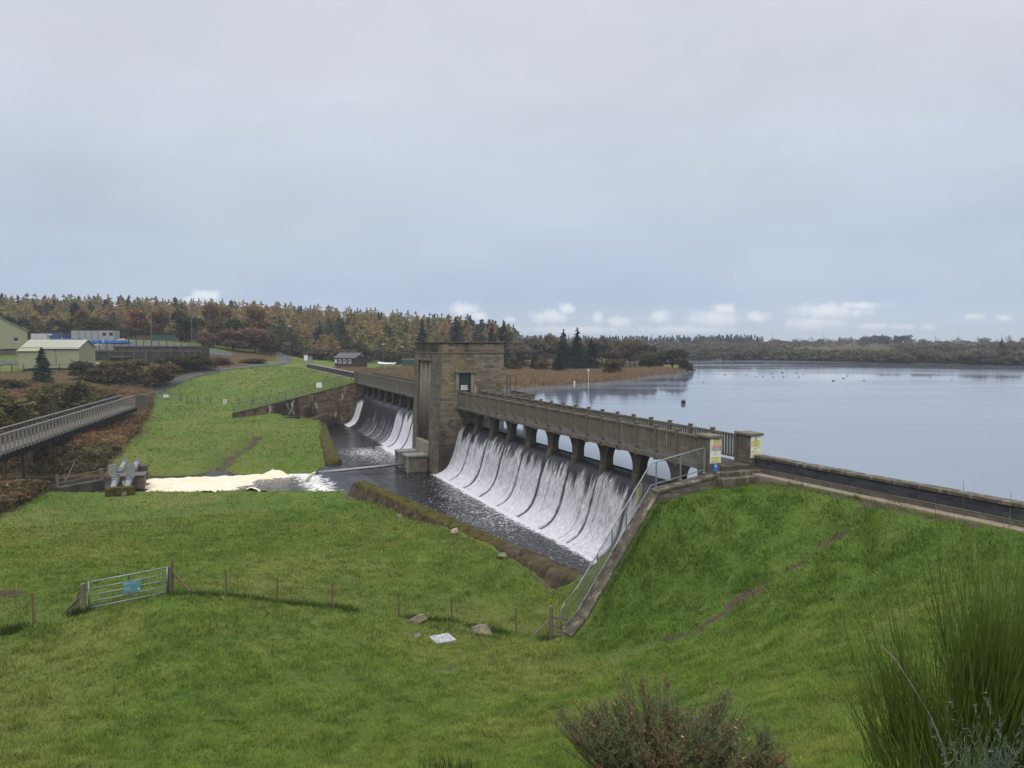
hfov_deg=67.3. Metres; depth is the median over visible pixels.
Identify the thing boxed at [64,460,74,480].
timber rail
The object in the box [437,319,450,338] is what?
larch tree
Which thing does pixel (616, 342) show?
broadleaf tree
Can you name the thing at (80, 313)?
broadleaf tree
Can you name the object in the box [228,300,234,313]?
spruce tree
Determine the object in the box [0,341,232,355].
yard
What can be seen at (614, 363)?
shrub
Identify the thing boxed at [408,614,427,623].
rock
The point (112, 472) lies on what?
control cabinet
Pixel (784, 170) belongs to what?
sky
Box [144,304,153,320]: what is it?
larch tree
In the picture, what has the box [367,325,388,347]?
larch tree
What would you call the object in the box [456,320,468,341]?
spruce tree
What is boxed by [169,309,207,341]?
broadleaf tree
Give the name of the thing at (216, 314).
broadleaf tree
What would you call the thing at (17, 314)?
larch tree
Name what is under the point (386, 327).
spruce tree
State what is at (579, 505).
falling water
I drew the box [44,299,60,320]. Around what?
spruce tree
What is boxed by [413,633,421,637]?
rock
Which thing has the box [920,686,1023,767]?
gorse sprig
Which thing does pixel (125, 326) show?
larch tree
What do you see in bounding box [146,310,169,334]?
broadleaf tree
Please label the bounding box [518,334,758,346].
conifer wood
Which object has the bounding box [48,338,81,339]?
pipe stack
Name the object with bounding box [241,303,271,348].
broadleaf tree
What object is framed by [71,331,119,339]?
site cabin
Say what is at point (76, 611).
rank grass
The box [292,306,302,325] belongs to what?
larch tree
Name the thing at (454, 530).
rock
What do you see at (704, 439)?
gate pillar
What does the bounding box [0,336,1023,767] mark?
ground
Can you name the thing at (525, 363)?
larch tree
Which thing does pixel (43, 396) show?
shrub
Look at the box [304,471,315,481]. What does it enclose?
falling water
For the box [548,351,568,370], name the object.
spruce tree
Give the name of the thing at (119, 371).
shrub
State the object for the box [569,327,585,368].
spruce tree
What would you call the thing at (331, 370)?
parapet wall
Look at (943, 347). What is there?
scrub
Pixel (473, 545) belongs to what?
rank grass
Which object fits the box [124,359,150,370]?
shrub
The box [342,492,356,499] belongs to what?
rock
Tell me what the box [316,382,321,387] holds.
blank sign
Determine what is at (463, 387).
notice
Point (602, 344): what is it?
broadleaf tree
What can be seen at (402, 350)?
larch tree
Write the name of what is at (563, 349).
spruce tree
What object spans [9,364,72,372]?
timber fence
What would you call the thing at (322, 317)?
larch tree
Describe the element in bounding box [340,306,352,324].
larch tree
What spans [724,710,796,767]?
gorse bush
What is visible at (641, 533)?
rank grass
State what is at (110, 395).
shrub
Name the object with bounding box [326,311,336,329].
larch tree
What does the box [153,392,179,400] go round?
field gate
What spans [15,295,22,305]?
spruce tree
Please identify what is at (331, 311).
larch tree
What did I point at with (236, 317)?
larch tree
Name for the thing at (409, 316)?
larch tree
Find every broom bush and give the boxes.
[812,530,1017,767]
[881,480,1023,767]
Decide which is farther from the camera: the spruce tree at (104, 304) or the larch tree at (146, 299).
the larch tree at (146, 299)
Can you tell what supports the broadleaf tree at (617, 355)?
on the ground at (258, 432)
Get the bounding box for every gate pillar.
[695,433,723,475]
[735,431,763,468]
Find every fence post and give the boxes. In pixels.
[66,583,85,610]
[168,566,170,592]
[171,558,189,591]
[532,606,552,639]
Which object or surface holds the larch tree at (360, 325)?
on the ground at (258, 432)
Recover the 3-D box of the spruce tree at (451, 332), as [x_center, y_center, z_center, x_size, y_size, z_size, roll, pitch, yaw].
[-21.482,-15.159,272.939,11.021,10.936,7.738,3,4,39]
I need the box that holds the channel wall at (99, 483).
[54,468,104,492]
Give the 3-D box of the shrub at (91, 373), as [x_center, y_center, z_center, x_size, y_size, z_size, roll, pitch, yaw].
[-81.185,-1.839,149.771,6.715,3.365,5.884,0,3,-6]
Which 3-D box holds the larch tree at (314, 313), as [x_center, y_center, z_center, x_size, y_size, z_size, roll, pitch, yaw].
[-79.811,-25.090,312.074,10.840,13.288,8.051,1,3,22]
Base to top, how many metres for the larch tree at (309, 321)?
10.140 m
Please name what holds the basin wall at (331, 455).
on the ground at (258, 432)
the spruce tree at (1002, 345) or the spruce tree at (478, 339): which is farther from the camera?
the spruce tree at (1002, 345)
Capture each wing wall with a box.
[232,382,356,424]
[561,473,717,637]
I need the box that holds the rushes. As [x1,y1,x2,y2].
[401,748,478,767]
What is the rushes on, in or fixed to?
on the ground at (258, 432)
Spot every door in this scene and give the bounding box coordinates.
[31,334,45,339]
[360,359,363,366]
[459,373,470,404]
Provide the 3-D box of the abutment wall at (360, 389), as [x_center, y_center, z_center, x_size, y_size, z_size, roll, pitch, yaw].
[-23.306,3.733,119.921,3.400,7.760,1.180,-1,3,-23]
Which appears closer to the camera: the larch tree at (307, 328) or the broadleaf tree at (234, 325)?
the broadleaf tree at (234, 325)
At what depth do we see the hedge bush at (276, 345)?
208.00 m
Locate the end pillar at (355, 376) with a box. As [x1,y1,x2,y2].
[353,371,360,383]
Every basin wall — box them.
[319,422,341,465]
[348,481,584,589]
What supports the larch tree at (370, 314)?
on the ground at (258, 432)
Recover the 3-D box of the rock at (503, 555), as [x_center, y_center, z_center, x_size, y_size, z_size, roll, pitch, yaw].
[-0.557,9.866,44.185,0.596,0.357,0.543,-2,4,-34]
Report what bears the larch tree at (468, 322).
on the ground at (258, 432)
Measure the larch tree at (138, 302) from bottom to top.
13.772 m
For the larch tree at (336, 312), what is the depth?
298.22 m
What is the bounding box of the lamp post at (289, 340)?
[289,326,289,355]
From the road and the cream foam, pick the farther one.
the road
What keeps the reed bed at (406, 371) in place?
on the ground at (258, 432)
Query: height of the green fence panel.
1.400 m
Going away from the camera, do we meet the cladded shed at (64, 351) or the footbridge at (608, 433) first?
the footbridge at (608, 433)
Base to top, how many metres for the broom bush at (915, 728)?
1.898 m
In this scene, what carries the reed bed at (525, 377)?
on the ground at (258, 432)
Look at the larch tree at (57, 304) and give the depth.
303.95 m
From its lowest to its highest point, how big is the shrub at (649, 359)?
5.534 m
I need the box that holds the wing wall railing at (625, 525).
[560,447,705,629]
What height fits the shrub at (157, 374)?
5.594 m
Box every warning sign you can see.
[710,438,720,450]
[710,451,720,463]
[750,446,760,457]
[751,436,760,446]
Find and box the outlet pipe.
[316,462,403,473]
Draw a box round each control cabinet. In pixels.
[108,464,116,478]
[126,464,134,477]
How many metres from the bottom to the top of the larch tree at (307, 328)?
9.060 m
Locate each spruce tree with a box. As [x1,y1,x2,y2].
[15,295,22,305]
[28,347,55,383]
[37,305,45,321]
[42,301,51,316]
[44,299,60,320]
[44,317,57,330]
[87,301,93,314]
[99,299,109,312]
[108,312,123,327]
[109,320,119,328]
[170,297,179,310]
[178,303,186,313]
[188,325,204,332]
[202,314,209,332]
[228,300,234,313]
[271,317,286,336]
[274,326,287,343]
[283,325,303,348]
[311,320,326,344]
[318,323,337,348]
[322,318,338,338]
[334,315,346,332]
[335,317,347,337]
[335,325,348,349]
[338,330,355,349]
[344,310,356,326]
[382,324,394,336]
[385,327,393,345]
[397,321,413,340]
[413,318,427,355]
[425,318,433,333]
[447,327,454,341]
[450,320,461,341]
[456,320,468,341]
[462,320,472,339]
[468,315,474,335]
[472,324,481,340]
[476,332,485,341]
[478,319,486,334]
[488,323,496,341]
[498,319,512,366]
[512,328,520,341]
[529,353,537,369]
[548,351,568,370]
[552,329,572,368]
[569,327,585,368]
[578,339,603,368]
[604,345,613,367]
[997,338,1005,349]
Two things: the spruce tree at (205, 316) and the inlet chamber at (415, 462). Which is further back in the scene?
the spruce tree at (205, 316)
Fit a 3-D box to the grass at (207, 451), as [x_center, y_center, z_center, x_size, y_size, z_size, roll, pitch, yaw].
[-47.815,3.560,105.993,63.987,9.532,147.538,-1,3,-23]
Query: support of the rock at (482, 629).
on the ground at (258, 432)
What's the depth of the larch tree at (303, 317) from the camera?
287.38 m
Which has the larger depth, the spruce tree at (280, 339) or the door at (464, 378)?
the spruce tree at (280, 339)
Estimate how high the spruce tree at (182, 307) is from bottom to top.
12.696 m
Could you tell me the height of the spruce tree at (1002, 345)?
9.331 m
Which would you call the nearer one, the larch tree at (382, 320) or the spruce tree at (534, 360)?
the spruce tree at (534, 360)
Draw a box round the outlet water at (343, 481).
[313,465,383,491]
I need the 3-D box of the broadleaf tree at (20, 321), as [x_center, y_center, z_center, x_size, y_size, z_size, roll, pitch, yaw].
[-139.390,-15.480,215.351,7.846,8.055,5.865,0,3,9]
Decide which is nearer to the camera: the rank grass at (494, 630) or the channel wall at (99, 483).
the rank grass at (494, 630)
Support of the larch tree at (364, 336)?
on the ground at (258, 432)
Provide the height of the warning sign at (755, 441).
0.530 m
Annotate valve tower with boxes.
[412,342,505,473]
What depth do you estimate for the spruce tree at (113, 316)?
251.56 m
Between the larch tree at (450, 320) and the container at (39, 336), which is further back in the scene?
the larch tree at (450, 320)
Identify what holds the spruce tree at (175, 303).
on the ground at (258, 432)
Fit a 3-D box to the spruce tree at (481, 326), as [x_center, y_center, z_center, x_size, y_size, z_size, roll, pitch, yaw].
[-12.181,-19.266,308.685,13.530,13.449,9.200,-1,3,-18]
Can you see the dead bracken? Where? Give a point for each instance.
(117, 432)
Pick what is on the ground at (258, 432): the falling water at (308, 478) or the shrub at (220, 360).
the shrub at (220, 360)
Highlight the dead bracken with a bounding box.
[0,378,154,503]
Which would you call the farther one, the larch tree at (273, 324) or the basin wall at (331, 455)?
the larch tree at (273, 324)
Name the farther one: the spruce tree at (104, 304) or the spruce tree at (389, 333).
the spruce tree at (104, 304)
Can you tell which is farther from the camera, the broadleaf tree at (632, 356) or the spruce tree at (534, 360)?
the broadleaf tree at (632, 356)
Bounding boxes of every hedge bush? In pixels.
[194,330,222,346]
[214,327,250,349]
[235,327,271,352]
[259,333,281,354]
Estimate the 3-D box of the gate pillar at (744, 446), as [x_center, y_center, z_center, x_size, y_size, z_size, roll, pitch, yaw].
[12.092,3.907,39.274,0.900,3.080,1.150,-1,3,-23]
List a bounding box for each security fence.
[30,329,161,339]
[99,339,203,350]
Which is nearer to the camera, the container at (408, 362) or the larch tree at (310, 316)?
the container at (408, 362)
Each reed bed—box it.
[326,364,414,378]
[504,367,695,388]
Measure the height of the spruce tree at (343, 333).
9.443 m
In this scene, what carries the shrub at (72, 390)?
on the ground at (258, 432)
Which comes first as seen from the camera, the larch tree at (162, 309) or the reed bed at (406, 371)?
the reed bed at (406, 371)
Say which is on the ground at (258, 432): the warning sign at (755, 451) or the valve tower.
the valve tower
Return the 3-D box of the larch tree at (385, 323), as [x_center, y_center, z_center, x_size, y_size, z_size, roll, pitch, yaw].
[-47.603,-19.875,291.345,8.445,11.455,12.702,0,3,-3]
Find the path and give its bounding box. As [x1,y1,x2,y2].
[0,360,17,364]
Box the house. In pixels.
[838,337,852,342]
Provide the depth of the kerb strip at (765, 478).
31.09 m
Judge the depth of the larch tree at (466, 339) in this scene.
277.09 m
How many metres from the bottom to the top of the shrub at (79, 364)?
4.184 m
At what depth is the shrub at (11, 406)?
91.41 m
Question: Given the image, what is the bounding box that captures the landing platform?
[504,375,534,399]
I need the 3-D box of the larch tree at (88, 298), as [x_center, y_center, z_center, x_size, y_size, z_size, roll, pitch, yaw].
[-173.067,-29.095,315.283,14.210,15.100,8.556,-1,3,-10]
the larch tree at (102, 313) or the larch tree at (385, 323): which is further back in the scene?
the larch tree at (385, 323)
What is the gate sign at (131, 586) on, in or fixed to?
attached to the field gate at (128, 594)
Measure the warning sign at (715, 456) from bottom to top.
0.600 m
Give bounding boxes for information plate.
[713,463,717,471]
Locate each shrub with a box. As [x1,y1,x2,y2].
[0,379,33,388]
[0,390,51,429]
[0,407,10,441]
[14,388,54,413]
[18,394,57,418]
[34,382,66,400]
[42,405,74,429]
[49,380,107,409]
[67,360,94,379]
[78,366,115,380]
[78,384,109,397]
[95,361,140,381]
[100,391,120,402]
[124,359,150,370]
[131,360,180,385]
[155,355,192,372]
[183,354,219,368]
[211,356,233,364]
[239,358,266,362]
[298,347,332,358]
[330,349,358,359]
[340,343,376,357]
[374,349,406,362]
[504,357,521,368]
[534,355,549,369]
[602,359,625,372]
[637,350,662,367]
[654,349,689,367]
[678,360,693,370]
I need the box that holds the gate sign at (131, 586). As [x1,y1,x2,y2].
[123,579,140,593]
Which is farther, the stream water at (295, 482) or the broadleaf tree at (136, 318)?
the broadleaf tree at (136, 318)
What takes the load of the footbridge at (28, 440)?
on the ground at (258, 432)
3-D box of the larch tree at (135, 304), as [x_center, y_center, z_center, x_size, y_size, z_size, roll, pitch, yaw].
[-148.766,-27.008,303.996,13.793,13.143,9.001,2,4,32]
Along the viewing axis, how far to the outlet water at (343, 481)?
73.20 m
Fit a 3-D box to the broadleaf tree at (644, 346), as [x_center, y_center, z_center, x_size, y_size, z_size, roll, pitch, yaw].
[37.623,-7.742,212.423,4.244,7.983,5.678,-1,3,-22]
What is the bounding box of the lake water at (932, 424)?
[366,359,1023,501]
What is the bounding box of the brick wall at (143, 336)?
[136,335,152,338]
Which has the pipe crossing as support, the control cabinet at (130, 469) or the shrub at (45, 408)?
the control cabinet at (130, 469)
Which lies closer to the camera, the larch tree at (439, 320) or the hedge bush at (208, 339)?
the hedge bush at (208, 339)
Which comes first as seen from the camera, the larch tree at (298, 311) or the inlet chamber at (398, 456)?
the inlet chamber at (398, 456)
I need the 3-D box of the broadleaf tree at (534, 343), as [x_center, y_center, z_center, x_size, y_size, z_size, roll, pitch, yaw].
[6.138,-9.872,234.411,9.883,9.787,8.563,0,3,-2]
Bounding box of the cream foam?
[141,469,291,491]
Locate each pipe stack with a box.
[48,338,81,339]
[84,339,130,342]
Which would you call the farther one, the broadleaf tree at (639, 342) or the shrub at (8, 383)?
the broadleaf tree at (639, 342)
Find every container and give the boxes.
[31,334,48,339]
[40,333,70,337]
[402,359,414,365]
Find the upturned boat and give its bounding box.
[378,362,395,365]
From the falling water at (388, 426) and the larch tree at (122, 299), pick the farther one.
the larch tree at (122, 299)
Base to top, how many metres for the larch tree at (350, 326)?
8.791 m
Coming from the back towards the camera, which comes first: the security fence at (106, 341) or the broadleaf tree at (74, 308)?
the broadleaf tree at (74, 308)
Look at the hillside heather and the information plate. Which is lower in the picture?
the information plate
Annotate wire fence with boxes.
[0,570,548,632]
[181,394,266,405]
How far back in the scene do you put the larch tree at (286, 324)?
268.04 m
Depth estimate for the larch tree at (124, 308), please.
286.30 m
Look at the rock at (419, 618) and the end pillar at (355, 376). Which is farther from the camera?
the end pillar at (355, 376)
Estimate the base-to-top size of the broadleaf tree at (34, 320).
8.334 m
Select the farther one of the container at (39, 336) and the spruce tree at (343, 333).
the spruce tree at (343, 333)
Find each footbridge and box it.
[0,395,147,479]
[357,371,413,411]
[457,389,737,486]
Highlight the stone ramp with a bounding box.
[310,412,328,426]
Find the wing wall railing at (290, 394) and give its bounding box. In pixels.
[233,374,349,412]
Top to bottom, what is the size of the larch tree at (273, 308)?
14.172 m
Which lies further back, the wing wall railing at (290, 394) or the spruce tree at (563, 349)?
the spruce tree at (563, 349)
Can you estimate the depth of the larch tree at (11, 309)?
274.65 m
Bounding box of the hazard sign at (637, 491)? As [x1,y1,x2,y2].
[636,483,641,502]
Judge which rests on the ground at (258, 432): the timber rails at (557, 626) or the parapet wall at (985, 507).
the parapet wall at (985, 507)
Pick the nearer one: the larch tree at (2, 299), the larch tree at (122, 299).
the larch tree at (2, 299)
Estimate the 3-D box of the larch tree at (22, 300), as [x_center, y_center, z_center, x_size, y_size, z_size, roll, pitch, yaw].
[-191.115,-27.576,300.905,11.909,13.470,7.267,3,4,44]
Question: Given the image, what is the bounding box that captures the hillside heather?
[712,343,1023,359]
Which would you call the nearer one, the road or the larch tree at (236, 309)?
the road
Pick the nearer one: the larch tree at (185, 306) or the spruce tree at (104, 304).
the spruce tree at (104, 304)
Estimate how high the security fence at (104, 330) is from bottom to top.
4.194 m
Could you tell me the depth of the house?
740.08 m
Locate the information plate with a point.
(715, 466)
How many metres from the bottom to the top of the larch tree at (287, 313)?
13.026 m
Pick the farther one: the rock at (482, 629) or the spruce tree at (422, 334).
the spruce tree at (422, 334)
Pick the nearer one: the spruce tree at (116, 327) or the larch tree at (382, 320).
the spruce tree at (116, 327)
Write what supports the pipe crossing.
on the ground at (258, 432)
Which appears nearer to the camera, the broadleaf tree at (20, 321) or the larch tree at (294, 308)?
the broadleaf tree at (20, 321)
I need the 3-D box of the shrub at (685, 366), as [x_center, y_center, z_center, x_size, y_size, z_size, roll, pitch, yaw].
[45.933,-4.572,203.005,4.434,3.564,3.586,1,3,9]
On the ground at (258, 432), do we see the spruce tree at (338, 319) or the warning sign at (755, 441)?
the spruce tree at (338, 319)
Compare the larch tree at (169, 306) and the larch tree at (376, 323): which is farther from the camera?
the larch tree at (169, 306)
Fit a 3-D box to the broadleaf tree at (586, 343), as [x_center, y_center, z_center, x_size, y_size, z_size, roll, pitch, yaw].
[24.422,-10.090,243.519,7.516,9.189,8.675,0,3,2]
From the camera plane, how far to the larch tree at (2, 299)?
303.74 m
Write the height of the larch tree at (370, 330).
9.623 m
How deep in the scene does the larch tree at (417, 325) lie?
287.47 m
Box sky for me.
[0,0,1023,341]
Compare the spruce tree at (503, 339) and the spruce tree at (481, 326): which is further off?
the spruce tree at (481, 326)
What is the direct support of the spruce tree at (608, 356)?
on the ground at (258, 432)
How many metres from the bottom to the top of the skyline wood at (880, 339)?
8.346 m
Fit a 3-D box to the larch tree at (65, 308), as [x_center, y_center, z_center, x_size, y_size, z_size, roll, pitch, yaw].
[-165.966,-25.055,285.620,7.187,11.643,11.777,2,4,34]
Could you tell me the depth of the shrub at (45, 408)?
99.48 m
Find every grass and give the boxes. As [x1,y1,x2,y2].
[0,365,476,571]
[0,602,92,636]
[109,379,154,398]
[161,589,553,640]
[347,498,570,594]
[418,620,500,640]
[598,499,671,601]
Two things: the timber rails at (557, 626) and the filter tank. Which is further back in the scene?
the filter tank
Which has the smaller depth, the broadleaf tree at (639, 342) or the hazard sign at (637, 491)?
the hazard sign at (637, 491)
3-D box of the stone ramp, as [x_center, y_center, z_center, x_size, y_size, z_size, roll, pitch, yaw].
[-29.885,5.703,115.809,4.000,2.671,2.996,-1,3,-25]
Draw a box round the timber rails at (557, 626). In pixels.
[553,616,567,636]
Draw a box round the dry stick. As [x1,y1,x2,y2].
[881,645,946,767]
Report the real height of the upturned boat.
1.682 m
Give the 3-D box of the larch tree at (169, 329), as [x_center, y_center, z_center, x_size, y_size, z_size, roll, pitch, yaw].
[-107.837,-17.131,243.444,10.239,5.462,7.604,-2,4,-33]
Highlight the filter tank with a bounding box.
[95,346,209,363]
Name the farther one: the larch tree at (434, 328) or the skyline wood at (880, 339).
the skyline wood at (880, 339)
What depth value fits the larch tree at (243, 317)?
264.98 m
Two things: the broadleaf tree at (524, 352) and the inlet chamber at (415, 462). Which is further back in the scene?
the broadleaf tree at (524, 352)
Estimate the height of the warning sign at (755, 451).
0.550 m
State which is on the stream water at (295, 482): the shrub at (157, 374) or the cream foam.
the cream foam
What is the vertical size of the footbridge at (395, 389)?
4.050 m
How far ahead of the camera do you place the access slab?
34.20 m
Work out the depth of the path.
167.19 m
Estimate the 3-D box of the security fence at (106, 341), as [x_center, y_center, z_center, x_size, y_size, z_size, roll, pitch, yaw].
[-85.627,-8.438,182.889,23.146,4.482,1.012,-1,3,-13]
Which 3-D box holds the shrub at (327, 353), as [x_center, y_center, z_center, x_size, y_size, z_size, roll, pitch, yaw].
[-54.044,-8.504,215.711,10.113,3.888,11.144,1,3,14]
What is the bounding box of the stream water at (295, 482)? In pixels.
[0,471,340,491]
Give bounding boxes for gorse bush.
[550,661,795,767]
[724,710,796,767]
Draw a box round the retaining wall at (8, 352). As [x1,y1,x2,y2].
[0,350,17,354]
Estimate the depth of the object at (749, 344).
421.10 m
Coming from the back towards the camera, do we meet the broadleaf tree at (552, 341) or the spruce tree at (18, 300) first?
the spruce tree at (18, 300)
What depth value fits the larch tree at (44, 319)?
254.41 m
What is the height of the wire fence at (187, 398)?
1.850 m
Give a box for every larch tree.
[0,297,7,312]
[3,302,12,314]
[5,305,15,317]
[9,297,17,309]
[13,307,23,318]
[18,297,27,313]
[19,301,33,316]
[22,293,32,304]
[32,294,39,305]
[35,297,48,312]
[36,312,54,328]
[47,306,66,322]
[53,298,64,313]
[57,301,69,318]
[61,299,70,312]
[63,294,77,306]
[63,311,79,325]
[82,295,91,305]
[91,298,99,311]
[91,305,105,318]
[97,307,111,320]
[105,302,116,315]
[112,306,127,326]
[113,301,126,322]
[120,297,126,307]
[121,324,140,330]
[131,299,138,309]
[132,298,145,311]
[142,296,152,310]
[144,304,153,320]
[146,306,161,323]
[155,303,171,324]
[163,299,173,314]
[164,305,172,322]
[164,322,177,332]
[180,301,189,316]
[187,304,199,317]
[191,303,199,314]
[198,315,207,332]
[231,312,240,320]
[232,302,241,318]
[238,312,247,321]
[264,307,276,318]
[267,318,275,332]
[270,301,277,314]
[272,307,287,321]
[275,313,294,334]
[282,306,292,322]
[287,305,297,318]
[288,314,302,337]
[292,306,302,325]
[293,324,304,343]
[295,327,316,347]
[299,311,306,326]
[300,320,315,344]
[302,309,315,327]
[303,316,315,334]
[310,306,316,319]
[312,314,321,328]
[312,333,329,348]
[313,304,323,314]
[313,310,326,330]
[317,310,326,325]
[320,333,340,350]
[322,309,332,322]
[324,306,340,321]
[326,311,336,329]
[332,309,347,324]
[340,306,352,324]
[345,324,357,342]
[346,314,362,331]
[348,323,365,343]
[353,331,372,350]
[355,317,367,339]
[359,310,372,327]
[359,325,380,349]
[367,308,375,320]
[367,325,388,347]
[368,334,392,350]
[369,307,378,317]
[369,316,385,334]
[372,321,384,334]
[378,315,393,328]
[382,316,391,333]
[389,316,394,325]
[391,326,412,351]
[392,334,414,358]
[393,309,404,318]
[393,317,403,332]
[403,310,411,324]
[405,321,417,340]
[406,328,416,348]
[412,314,418,329]
[414,319,426,333]
[424,322,439,341]
[428,330,442,341]
[429,323,440,339]
[430,315,439,330]
[432,314,442,326]
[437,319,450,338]
[437,324,448,340]
[441,334,449,341]
[444,314,452,330]
[462,318,472,334]
[463,326,473,341]
[479,326,488,341]
[486,321,497,338]
[504,324,516,340]
[508,351,527,364]
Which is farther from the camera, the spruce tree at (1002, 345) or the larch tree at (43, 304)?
the spruce tree at (1002, 345)
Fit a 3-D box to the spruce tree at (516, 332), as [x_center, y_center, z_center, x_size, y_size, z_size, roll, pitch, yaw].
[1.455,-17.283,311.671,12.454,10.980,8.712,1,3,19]
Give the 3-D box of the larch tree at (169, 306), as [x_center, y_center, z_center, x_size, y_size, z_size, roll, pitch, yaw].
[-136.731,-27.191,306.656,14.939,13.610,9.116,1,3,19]
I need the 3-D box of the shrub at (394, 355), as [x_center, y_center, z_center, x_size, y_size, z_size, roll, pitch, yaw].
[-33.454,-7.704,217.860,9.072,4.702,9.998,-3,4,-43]
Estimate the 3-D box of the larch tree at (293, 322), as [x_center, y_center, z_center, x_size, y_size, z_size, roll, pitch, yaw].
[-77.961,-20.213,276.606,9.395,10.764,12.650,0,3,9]
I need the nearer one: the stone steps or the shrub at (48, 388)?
the stone steps
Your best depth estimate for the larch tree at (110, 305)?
284.17 m
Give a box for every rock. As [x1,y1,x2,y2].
[342,492,356,499]
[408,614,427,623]
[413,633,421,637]
[451,528,458,533]
[471,624,491,635]
[496,552,507,558]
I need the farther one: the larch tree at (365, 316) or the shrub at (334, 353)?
the larch tree at (365, 316)
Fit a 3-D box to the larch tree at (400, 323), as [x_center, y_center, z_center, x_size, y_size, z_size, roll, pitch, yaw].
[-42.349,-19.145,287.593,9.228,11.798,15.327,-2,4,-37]
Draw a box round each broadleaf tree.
[1,315,30,326]
[25,312,42,333]
[52,319,79,332]
[69,301,80,323]
[70,316,113,330]
[73,308,90,326]
[123,306,148,334]
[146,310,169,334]
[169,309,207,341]
[201,301,232,332]
[215,318,247,338]
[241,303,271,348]
[506,345,535,363]
[516,341,534,365]
[518,336,546,357]
[533,344,557,359]
[544,333,567,363]
[557,343,580,363]
[583,338,600,356]
[589,336,611,363]
[607,339,630,367]
[609,348,629,363]
[610,339,621,346]
[625,341,639,368]
[629,338,643,366]
[633,349,640,366]
[639,342,657,352]
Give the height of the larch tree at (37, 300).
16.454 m
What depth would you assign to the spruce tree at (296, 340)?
240.62 m
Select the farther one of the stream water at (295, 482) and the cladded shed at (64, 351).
the cladded shed at (64, 351)
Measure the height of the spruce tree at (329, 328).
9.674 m
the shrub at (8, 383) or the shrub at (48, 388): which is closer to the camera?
the shrub at (48, 388)
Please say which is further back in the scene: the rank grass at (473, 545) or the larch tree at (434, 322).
the larch tree at (434, 322)
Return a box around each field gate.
[88,567,167,608]
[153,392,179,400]
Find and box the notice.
[461,385,466,389]
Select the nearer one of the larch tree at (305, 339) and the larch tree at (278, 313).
the larch tree at (305, 339)
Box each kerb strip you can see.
[307,368,353,379]
[752,473,1023,532]
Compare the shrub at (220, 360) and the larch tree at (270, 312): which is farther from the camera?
the larch tree at (270, 312)
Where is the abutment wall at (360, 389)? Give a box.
[357,384,366,401]
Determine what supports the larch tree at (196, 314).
on the ground at (258, 432)
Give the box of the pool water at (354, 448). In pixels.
[327,424,596,571]
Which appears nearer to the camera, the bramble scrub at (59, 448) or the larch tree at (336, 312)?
the bramble scrub at (59, 448)
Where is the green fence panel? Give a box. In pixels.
[153,335,175,339]
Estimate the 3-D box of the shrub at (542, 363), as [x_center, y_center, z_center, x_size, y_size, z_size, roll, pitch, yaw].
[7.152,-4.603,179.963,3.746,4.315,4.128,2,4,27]
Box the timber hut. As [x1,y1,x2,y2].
[333,353,367,368]
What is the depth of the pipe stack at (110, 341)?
191.32 m
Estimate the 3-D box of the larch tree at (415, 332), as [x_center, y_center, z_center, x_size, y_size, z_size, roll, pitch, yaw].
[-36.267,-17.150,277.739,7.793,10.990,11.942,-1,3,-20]
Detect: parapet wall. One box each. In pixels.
[307,364,353,377]
[754,455,1023,527]
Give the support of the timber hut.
on the ground at (258, 432)
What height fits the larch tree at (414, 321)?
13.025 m
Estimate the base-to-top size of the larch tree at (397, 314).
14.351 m
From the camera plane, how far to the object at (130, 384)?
149.46 m
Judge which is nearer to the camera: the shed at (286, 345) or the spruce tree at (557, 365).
the spruce tree at (557, 365)
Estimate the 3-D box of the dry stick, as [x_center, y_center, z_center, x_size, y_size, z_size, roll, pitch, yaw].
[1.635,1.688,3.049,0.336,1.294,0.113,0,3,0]
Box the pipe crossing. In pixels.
[105,458,147,496]
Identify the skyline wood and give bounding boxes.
[735,337,1023,346]
[855,334,913,344]
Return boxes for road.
[153,352,290,393]
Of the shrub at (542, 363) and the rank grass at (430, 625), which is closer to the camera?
the rank grass at (430, 625)
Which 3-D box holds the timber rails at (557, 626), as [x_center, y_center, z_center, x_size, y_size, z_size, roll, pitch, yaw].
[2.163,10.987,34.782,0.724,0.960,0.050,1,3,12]
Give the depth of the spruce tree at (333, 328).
265.08 m
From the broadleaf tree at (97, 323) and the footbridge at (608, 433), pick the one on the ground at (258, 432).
the broadleaf tree at (97, 323)
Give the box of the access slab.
[429,633,455,643]
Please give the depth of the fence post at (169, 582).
34.09 m
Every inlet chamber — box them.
[395,448,417,467]
[401,452,427,472]
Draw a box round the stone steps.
[714,462,760,488]
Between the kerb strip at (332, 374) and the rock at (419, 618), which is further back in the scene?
the kerb strip at (332, 374)
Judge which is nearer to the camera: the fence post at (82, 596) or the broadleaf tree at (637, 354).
the fence post at (82, 596)
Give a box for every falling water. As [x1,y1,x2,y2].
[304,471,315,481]
[344,393,412,450]
[436,423,670,559]
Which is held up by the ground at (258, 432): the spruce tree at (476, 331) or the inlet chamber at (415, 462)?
the spruce tree at (476, 331)
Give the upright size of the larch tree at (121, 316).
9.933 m
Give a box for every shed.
[0,317,28,348]
[17,339,96,367]
[276,342,290,351]
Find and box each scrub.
[0,395,155,513]
[27,327,517,363]
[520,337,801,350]
[657,346,1023,364]
[888,340,1023,353]
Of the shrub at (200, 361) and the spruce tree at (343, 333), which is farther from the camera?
the spruce tree at (343, 333)

